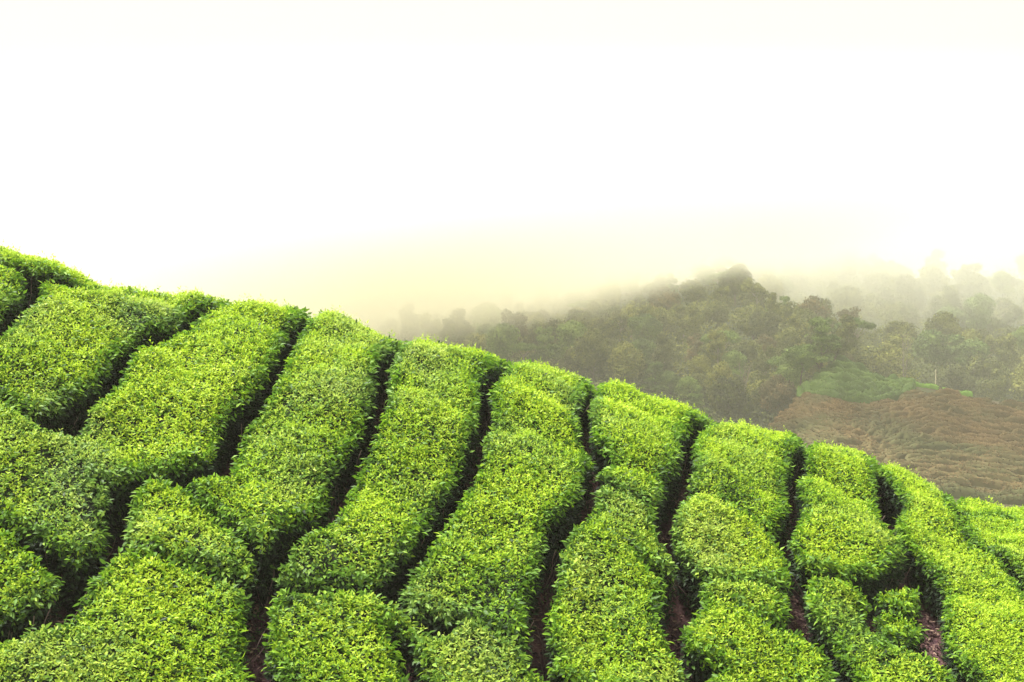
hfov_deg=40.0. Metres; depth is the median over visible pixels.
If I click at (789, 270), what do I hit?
forest tree
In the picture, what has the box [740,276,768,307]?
forest tree
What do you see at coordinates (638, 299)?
forest tree
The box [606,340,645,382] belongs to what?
forest tree
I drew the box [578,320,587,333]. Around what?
forest tree
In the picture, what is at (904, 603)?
tea hedge
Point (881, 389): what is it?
tea row
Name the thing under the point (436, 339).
forest tree
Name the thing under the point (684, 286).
forest tree
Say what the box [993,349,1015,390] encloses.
forest tree
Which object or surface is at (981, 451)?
tea row
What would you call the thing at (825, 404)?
tea row
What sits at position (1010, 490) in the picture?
tea row
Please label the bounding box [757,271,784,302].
forest tree
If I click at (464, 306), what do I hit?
forest tree
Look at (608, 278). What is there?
forest tree
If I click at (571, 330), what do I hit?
forest tree
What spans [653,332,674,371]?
forest tree
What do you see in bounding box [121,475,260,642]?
tea hedge
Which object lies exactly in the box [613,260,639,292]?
forest tree
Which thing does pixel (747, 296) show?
forest tree
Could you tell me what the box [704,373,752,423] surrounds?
forest tree
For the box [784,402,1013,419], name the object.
tea row
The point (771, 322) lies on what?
forest tree
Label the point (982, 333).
forest tree
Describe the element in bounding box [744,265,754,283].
forest tree
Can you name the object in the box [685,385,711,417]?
forest tree
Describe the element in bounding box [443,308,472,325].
forest tree
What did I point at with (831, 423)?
tea row
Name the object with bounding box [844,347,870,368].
forest tree
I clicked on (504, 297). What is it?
forest tree
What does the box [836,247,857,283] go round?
forest tree
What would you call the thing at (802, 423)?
tea row
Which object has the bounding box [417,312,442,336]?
forest tree
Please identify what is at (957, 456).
tea row
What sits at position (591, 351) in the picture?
forest tree
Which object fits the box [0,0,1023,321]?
sky
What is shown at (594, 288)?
forest tree
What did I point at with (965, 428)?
tea row
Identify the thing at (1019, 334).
forest tree
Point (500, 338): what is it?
forest tree
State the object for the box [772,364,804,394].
forest tree
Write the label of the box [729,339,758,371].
forest tree
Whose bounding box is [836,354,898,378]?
tea row
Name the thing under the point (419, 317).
forest tree
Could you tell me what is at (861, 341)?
forest tree
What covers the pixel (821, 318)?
forest tree
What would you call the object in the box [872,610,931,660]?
tea hedge
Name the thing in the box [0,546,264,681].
tea hedge
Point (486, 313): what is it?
forest tree
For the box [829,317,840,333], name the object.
forest tree
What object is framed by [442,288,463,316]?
forest tree
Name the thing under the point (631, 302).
forest tree
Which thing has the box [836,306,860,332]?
forest tree
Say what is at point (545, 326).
forest tree
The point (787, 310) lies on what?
forest tree
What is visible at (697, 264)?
forest tree
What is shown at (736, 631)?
tea hedge
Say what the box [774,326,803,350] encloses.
forest tree
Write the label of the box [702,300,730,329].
forest tree
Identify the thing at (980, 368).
forest tree
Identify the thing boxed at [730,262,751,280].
forest tree
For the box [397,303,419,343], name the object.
forest tree
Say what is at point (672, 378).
forest tree
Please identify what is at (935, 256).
forest tree
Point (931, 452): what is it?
tea row
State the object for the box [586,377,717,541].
tea hedge
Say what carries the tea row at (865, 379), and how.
on the field
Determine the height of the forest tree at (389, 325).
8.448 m
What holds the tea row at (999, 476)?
on the field
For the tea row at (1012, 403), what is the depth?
167.38 m
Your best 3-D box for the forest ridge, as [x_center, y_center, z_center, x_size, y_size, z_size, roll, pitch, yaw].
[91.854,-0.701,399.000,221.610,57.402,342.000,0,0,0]
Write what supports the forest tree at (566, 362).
on the forest hill
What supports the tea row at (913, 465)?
on the field
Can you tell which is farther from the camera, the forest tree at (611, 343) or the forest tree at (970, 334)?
the forest tree at (970, 334)
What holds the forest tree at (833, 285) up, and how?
on the forest ridge
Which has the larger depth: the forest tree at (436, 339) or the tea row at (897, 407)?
the forest tree at (436, 339)
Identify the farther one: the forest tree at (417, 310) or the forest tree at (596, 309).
the forest tree at (417, 310)
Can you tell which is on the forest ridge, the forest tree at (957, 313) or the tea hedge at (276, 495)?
the forest tree at (957, 313)
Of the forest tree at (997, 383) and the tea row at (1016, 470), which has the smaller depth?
the tea row at (1016, 470)
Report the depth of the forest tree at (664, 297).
268.82 m
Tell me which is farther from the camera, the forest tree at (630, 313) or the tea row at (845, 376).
the forest tree at (630, 313)
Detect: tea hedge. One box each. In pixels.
[0,239,175,311]
[0,264,29,347]
[0,278,233,441]
[0,293,311,621]
[0,522,79,657]
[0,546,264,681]
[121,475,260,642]
[183,305,407,616]
[262,585,549,681]
[264,332,513,610]
[397,358,598,677]
[529,484,691,681]
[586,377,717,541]
[668,417,809,627]
[679,573,839,681]
[786,438,912,623]
[798,567,956,681]
[872,585,924,638]
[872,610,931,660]
[876,461,1023,681]
[951,495,1023,598]
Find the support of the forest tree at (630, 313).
on the forest hill
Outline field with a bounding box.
[767,387,1023,507]
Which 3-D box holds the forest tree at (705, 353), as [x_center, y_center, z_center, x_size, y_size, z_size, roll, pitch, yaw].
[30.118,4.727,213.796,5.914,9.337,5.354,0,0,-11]
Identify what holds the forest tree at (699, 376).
on the forest hill
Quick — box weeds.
[15,310,892,681]
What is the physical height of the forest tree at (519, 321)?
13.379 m
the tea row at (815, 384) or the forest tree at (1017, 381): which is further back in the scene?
the forest tree at (1017, 381)
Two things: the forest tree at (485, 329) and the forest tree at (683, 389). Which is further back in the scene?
the forest tree at (485, 329)
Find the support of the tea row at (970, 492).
on the field
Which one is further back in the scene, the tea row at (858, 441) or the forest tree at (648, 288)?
the forest tree at (648, 288)
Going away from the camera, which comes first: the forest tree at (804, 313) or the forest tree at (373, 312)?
the forest tree at (804, 313)
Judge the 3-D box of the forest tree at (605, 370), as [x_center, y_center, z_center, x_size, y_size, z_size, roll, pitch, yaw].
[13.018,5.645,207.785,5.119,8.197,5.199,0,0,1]
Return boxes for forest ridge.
[457,247,1023,399]
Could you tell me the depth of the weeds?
12.53 m
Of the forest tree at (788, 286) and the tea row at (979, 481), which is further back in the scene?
the forest tree at (788, 286)
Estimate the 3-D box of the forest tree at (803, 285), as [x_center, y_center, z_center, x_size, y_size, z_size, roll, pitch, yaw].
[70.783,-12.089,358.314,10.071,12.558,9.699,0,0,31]
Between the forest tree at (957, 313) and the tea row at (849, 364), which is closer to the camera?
the tea row at (849, 364)
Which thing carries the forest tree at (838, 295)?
on the forest ridge
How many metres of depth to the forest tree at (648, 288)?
279.15 m
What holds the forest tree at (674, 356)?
on the forest hill
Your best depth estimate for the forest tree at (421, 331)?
228.54 m
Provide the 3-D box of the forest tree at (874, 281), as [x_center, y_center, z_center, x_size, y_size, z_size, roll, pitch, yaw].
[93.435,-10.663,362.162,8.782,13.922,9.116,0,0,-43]
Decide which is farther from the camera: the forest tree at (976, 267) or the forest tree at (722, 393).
the forest tree at (976, 267)
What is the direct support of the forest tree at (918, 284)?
on the forest ridge
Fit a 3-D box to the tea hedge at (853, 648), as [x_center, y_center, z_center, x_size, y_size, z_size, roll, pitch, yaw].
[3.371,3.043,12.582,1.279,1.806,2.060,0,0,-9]
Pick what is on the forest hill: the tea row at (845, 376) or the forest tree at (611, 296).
the forest tree at (611, 296)
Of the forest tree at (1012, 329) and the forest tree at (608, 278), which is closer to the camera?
the forest tree at (608, 278)
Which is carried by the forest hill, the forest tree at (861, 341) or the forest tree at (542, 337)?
the forest tree at (542, 337)
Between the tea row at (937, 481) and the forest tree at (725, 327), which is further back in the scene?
the forest tree at (725, 327)
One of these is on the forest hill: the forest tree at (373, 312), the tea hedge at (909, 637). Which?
the forest tree at (373, 312)
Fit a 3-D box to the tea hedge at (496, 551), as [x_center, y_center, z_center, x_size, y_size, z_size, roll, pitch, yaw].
[0.449,1.626,14.966,1.271,2.903,7.553,0,0,13]
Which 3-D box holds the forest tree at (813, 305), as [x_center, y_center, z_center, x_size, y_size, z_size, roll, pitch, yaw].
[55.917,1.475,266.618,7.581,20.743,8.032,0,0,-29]
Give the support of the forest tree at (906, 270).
on the forest ridge
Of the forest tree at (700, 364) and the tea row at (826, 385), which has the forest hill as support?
the forest tree at (700, 364)
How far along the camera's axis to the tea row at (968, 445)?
137.09 m
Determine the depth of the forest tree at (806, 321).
227.05 m
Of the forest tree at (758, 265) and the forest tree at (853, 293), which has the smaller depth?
the forest tree at (853, 293)
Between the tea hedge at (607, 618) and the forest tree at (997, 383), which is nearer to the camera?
the tea hedge at (607, 618)
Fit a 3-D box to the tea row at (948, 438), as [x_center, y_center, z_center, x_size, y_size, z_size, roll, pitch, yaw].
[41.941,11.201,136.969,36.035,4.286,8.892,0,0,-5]
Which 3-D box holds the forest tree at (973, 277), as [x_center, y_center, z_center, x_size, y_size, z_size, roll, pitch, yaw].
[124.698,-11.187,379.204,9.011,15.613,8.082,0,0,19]
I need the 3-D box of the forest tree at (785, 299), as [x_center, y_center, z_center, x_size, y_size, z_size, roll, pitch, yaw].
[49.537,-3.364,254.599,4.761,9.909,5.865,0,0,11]
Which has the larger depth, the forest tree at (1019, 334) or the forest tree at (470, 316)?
the forest tree at (1019, 334)
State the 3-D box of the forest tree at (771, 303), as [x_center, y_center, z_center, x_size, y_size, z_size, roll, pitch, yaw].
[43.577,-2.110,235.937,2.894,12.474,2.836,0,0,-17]
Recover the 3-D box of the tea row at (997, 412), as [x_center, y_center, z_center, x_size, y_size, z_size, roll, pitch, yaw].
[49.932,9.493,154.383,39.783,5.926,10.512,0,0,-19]
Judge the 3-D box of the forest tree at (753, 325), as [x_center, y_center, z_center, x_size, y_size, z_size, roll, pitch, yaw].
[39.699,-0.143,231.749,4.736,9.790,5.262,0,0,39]
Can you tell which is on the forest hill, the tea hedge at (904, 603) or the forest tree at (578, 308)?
the forest tree at (578, 308)
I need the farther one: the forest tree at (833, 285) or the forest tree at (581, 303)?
the forest tree at (833, 285)
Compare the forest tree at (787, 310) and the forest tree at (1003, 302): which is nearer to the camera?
the forest tree at (787, 310)
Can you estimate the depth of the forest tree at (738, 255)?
366.64 m
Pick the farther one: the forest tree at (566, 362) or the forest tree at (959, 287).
the forest tree at (959, 287)
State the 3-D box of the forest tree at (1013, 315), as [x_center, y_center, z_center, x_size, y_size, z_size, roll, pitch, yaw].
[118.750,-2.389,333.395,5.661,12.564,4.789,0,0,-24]
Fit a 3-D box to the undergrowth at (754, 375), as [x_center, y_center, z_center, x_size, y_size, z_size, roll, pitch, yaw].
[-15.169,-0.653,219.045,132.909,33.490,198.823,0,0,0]
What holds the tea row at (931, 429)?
on the field
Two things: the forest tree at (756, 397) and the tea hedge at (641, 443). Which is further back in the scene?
the forest tree at (756, 397)
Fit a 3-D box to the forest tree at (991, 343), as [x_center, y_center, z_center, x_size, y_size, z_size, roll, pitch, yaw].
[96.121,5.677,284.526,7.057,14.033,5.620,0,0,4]
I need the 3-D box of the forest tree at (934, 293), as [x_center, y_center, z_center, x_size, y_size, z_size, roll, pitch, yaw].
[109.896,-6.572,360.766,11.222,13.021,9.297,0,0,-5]
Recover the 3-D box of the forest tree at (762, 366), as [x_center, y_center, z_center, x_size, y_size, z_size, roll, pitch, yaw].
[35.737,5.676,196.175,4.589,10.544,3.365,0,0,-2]
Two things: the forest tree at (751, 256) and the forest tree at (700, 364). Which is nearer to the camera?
the forest tree at (700, 364)
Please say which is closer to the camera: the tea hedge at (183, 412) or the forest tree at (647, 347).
the tea hedge at (183, 412)
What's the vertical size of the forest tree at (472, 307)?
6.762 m
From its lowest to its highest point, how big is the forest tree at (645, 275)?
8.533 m
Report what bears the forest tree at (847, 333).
on the forest hill
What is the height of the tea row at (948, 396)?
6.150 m
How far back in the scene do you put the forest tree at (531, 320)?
238.02 m
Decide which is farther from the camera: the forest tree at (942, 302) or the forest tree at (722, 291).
the forest tree at (942, 302)
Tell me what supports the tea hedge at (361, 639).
on the hill ground
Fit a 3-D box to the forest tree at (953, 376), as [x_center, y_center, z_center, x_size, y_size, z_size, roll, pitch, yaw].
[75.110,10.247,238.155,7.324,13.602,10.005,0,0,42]
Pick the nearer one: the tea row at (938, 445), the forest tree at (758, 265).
the tea row at (938, 445)
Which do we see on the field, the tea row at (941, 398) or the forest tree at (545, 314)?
the tea row at (941, 398)
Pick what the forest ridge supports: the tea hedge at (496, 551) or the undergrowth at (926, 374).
the undergrowth at (926, 374)
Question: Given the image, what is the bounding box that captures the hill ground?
[16,313,948,681]
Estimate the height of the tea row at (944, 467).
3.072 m
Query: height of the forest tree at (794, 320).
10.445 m
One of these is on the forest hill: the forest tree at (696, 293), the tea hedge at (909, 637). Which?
the forest tree at (696, 293)
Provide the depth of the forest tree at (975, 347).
264.76 m
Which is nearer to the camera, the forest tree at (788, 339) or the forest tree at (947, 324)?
the forest tree at (788, 339)
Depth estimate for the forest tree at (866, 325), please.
223.62 m
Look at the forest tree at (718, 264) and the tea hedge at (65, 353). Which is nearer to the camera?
the tea hedge at (65, 353)
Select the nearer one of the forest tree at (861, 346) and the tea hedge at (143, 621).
the tea hedge at (143, 621)
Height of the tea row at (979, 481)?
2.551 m
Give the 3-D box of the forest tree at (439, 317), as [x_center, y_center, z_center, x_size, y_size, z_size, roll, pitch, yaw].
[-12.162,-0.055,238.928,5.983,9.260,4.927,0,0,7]
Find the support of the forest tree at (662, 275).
on the forest hill
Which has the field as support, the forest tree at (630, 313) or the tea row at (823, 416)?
the tea row at (823, 416)
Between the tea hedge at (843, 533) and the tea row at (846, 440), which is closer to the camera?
the tea hedge at (843, 533)
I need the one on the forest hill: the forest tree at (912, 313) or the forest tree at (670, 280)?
the forest tree at (670, 280)
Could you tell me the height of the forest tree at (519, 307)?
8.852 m
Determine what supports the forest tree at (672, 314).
on the forest hill
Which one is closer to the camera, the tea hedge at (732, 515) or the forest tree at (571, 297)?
the tea hedge at (732, 515)
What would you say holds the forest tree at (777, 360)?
on the forest hill
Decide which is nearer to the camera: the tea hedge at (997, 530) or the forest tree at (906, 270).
the tea hedge at (997, 530)
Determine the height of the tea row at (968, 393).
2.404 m
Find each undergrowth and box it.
[358,264,829,428]
[624,234,1023,400]
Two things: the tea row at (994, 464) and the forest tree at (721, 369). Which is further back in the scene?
the forest tree at (721, 369)
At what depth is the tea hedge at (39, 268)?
15.01 m
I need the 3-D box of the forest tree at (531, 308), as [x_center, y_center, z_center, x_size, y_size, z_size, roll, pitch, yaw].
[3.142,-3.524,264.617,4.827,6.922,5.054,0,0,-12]
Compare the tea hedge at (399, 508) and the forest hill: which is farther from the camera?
the forest hill
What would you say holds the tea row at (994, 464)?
on the field
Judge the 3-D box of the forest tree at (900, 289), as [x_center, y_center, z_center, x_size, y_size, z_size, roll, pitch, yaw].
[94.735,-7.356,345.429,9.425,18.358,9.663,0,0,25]
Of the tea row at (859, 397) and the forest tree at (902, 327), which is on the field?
the tea row at (859, 397)
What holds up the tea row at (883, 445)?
on the field
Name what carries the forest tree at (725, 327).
on the forest hill
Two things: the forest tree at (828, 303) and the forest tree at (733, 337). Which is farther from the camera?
the forest tree at (828, 303)
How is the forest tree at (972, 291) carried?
on the forest ridge
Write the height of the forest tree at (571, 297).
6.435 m
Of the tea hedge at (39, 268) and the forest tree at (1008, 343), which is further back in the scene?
the forest tree at (1008, 343)
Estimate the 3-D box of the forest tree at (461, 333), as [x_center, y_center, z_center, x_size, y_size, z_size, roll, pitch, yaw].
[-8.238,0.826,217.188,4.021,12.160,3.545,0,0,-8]
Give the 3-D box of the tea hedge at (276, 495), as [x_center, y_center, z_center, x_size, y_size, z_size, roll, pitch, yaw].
[-1.676,0.975,15.002,1.306,2.771,6.695,0,0,11]
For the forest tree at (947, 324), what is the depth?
293.82 m
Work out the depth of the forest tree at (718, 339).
204.37 m
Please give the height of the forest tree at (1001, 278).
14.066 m
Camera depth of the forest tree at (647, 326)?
230.43 m
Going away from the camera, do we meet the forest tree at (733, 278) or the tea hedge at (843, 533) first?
the tea hedge at (843, 533)
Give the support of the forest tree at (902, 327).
on the forest ridge
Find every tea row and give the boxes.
[766,421,1023,438]
[768,414,1022,432]
[769,419,1023,435]
[771,411,1023,428]
[773,409,1023,425]
[774,408,1003,423]
[775,420,1023,438]
[778,406,1023,423]
[779,425,1023,443]
[782,427,1023,446]
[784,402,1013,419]
[789,401,1023,417]
[792,395,1023,411]
[793,396,1023,412]
[793,432,990,444]
[796,385,913,403]
[799,394,1023,410]
[799,435,1023,455]
[800,392,1023,408]
[800,398,1023,414]
[801,380,904,395]
[801,388,1023,407]
[804,439,1021,454]
[806,441,1018,454]
[809,375,914,393]
[810,379,912,395]
[812,370,910,389]
[820,366,913,384]
[827,361,915,388]
[835,360,915,381]
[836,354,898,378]
[848,432,1023,448]
[867,448,1023,460]
[872,451,998,462]
[876,448,1023,466]
[877,457,1023,474]
[889,454,1019,467]
[893,461,1023,481]
[908,467,1023,482]
[911,470,1023,488]
[915,381,972,396]
[915,463,1021,481]
[922,475,1021,491]
[924,478,1023,493]
[930,482,1023,495]
[935,485,1023,505]
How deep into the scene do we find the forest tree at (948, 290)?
339.32 m
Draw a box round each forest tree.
[362,291,384,331]
[378,317,401,338]
[396,317,401,329]
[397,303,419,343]
[409,300,421,313]
[412,314,421,341]
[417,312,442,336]
[418,328,426,338]
[426,336,440,345]
[428,314,447,334]
[438,318,456,345]
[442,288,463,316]
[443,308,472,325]
[449,308,471,346]
[462,300,469,313]
[462,332,490,352]
[463,332,475,342]
[466,325,475,336]
[467,297,482,308]
[468,303,479,314]
[468,311,512,320]
[470,301,503,332]
[476,323,494,335]
[484,322,520,360]
[495,278,514,321]
[501,308,529,356]
[513,303,525,316]
[516,310,546,333]
[524,304,536,314]
[526,325,561,362]
[527,318,564,351]
[531,275,550,310]
[533,308,555,325]
[541,360,560,376]
[553,353,574,370]
[554,318,586,360]
[564,291,583,303]
[564,308,594,328]
[565,345,591,378]
[566,300,589,311]
[568,306,584,313]
[573,328,611,386]
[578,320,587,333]
[584,298,610,323]
[586,316,620,340]
[589,279,601,298]
[589,356,615,378]
[596,281,622,306]
[601,272,620,308]
[603,304,632,341]
[605,337,618,354]
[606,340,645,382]
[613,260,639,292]
[618,303,638,336]
[622,270,640,298]
[626,300,636,328]
[627,312,662,344]
[627,365,648,385]
[628,338,656,364]
[632,267,652,286]
[633,295,647,310]
[636,304,655,317]
[638,361,673,398]
[642,274,668,300]
[644,343,681,370]
[647,286,681,309]
[651,273,666,283]
[653,306,680,333]
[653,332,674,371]
[654,312,674,336]
[657,370,680,394]
[666,273,681,301]
[675,376,704,399]
[677,278,705,299]
[682,313,702,331]
[684,332,702,361]
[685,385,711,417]
[686,285,707,303]
[686,355,711,377]
[689,372,705,392]
[690,260,705,279]
[695,265,716,285]
[699,330,741,348]
[699,341,725,368]
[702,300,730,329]
[704,271,725,282]
[704,361,733,390]
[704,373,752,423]
[705,329,727,362]
[709,286,733,310]
[710,255,735,280]
[716,265,746,305]
[718,322,729,331]
[720,349,747,378]
[727,247,747,264]
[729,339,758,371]
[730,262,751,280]
[730,291,767,307]
[730,306,747,321]
[735,310,767,339]
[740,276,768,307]
[740,378,768,409]
[743,250,776,271]
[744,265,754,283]
[748,379,775,410]
[749,261,776,275]
[751,267,762,282]
[751,345,781,379]
[754,332,777,358]
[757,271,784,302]
[758,373,796,415]
[761,311,782,339]
[764,292,779,319]
[766,354,796,366]
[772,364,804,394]
[774,274,796,296]
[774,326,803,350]
[775,330,802,355]
[776,300,803,330]
[779,295,789,304]
[780,271,810,289]
[781,261,804,293]
[781,344,816,385]
[785,314,805,334]
[788,308,818,327]
[789,317,830,340]
[796,294,830,317]
[801,317,843,369]
[803,316,832,345]
[804,325,820,343]
[806,362,828,377]
[810,297,838,325]
[824,280,842,299]
[825,337,850,359]
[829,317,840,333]
[830,288,853,315]
[834,314,859,352]
[835,317,876,337]
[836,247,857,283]
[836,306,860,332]
[839,285,869,312]
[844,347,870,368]
[852,292,883,318]
[853,336,864,348]
[858,341,874,363]
[859,344,921,380]
[860,273,887,294]
[877,273,916,306]
[879,335,910,363]
[880,320,918,348]
[881,300,908,322]
[898,302,919,324]
[901,266,913,278]
[906,287,926,309]
[911,328,948,368]
[912,278,926,310]
[918,264,950,298]
[922,294,964,320]
[923,290,942,310]
[923,311,962,345]
[924,248,947,273]
[933,361,975,391]
[935,304,967,328]
[936,285,961,304]
[936,333,967,372]
[949,264,966,283]
[950,283,965,301]
[953,337,990,366]
[958,270,991,294]
[958,328,981,345]
[960,327,990,341]
[962,291,997,330]
[963,262,983,276]
[963,281,982,300]
[964,352,1011,396]
[984,334,995,355]
[984,368,1008,401]
[985,316,1008,334]
[989,270,1014,297]
[992,297,1017,320]
[992,325,1018,338]
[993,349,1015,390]
[994,333,1022,378]
[1000,305,1023,329]
[1007,275,1021,292]
[1008,363,1023,402]
[1011,326,1023,350]
[1013,352,1023,374]
[1014,254,1023,274]
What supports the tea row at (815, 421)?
on the field
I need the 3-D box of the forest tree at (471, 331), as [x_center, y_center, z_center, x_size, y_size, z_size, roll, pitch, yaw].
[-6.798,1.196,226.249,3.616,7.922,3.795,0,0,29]
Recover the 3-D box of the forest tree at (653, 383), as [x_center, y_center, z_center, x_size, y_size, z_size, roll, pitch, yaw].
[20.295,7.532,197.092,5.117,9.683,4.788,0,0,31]
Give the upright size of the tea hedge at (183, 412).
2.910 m
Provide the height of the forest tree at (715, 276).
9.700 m
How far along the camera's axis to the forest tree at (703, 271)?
284.63 m
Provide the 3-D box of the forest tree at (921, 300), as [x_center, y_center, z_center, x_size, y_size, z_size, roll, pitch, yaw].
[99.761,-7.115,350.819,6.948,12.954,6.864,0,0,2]
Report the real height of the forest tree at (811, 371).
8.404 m
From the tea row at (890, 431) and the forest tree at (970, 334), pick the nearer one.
the tea row at (890, 431)
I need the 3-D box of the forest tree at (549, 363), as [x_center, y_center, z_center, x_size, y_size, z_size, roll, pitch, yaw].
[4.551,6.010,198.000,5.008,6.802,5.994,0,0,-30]
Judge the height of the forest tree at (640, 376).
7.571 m
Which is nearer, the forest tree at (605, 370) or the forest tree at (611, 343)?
the forest tree at (605, 370)
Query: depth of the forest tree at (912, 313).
328.61 m
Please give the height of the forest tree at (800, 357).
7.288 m
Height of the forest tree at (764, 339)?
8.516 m
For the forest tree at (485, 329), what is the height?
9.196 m
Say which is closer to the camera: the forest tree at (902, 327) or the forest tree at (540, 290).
the forest tree at (540, 290)
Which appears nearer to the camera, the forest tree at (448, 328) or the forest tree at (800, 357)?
the forest tree at (800, 357)
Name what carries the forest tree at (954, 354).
on the forest ridge
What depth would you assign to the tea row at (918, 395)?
160.26 m
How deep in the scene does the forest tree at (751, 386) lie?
185.86 m
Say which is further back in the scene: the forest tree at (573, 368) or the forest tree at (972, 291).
the forest tree at (972, 291)
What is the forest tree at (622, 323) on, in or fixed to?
on the forest hill
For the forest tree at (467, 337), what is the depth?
211.32 m
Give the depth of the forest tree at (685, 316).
245.02 m
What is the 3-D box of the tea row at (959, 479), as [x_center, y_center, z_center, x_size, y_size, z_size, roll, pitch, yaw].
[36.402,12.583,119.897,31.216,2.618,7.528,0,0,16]
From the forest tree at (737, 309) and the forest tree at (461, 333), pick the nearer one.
the forest tree at (461, 333)
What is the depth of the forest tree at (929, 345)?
259.99 m
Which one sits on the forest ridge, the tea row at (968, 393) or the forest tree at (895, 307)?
the forest tree at (895, 307)
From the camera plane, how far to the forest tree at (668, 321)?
242.60 m
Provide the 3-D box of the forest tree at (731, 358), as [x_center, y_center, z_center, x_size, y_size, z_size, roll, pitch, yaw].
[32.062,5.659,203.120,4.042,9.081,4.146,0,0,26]
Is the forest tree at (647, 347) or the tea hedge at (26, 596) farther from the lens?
the forest tree at (647, 347)
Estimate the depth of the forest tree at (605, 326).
234.49 m
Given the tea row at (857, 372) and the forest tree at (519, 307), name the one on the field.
the tea row at (857, 372)
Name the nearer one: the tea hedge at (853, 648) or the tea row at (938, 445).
the tea hedge at (853, 648)
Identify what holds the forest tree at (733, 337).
on the forest hill
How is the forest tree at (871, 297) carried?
on the forest ridge
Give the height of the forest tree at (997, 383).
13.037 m
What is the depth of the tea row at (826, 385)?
155.06 m
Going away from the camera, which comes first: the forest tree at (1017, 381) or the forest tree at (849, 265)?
the forest tree at (1017, 381)
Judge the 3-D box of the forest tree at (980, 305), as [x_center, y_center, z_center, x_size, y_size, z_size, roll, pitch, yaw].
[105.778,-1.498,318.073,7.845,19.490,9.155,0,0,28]
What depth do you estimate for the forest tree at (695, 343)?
220.35 m
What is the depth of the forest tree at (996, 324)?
320.87 m
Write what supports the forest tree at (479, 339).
on the forest hill
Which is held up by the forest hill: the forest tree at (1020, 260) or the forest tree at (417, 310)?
the forest tree at (417, 310)
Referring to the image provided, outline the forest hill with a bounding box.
[512,277,782,424]
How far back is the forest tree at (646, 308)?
251.79 m
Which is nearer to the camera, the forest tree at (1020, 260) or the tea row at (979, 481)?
the tea row at (979, 481)
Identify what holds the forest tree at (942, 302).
on the forest ridge
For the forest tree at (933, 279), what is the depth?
370.59 m
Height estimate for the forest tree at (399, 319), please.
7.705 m
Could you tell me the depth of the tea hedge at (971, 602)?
14.45 m
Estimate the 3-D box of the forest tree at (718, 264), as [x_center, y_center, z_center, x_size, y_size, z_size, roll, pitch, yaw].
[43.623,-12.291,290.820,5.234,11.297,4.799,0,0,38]
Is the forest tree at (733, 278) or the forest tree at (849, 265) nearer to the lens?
the forest tree at (733, 278)
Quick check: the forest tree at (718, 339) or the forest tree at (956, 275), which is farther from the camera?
the forest tree at (956, 275)
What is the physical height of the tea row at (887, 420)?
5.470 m
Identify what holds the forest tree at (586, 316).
on the forest hill
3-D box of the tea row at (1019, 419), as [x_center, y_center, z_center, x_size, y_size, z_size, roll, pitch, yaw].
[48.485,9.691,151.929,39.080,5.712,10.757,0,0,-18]
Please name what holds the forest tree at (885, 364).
on the forest ridge
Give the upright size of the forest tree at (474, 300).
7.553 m
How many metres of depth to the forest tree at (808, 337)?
206.57 m
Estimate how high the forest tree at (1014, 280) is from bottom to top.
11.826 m
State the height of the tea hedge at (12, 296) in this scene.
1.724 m
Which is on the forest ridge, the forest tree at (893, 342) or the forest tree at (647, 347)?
the forest tree at (893, 342)
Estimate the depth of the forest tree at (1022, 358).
270.15 m
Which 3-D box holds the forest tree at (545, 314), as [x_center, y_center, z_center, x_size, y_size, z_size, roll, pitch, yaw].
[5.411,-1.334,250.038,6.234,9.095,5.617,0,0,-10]
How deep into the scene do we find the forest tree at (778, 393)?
171.09 m
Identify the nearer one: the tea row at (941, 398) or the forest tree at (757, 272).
the tea row at (941, 398)
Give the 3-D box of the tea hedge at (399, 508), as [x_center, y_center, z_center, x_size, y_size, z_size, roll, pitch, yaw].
[-0.692,1.268,14.982,1.434,2.737,7.430,0,0,14]
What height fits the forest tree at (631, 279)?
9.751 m

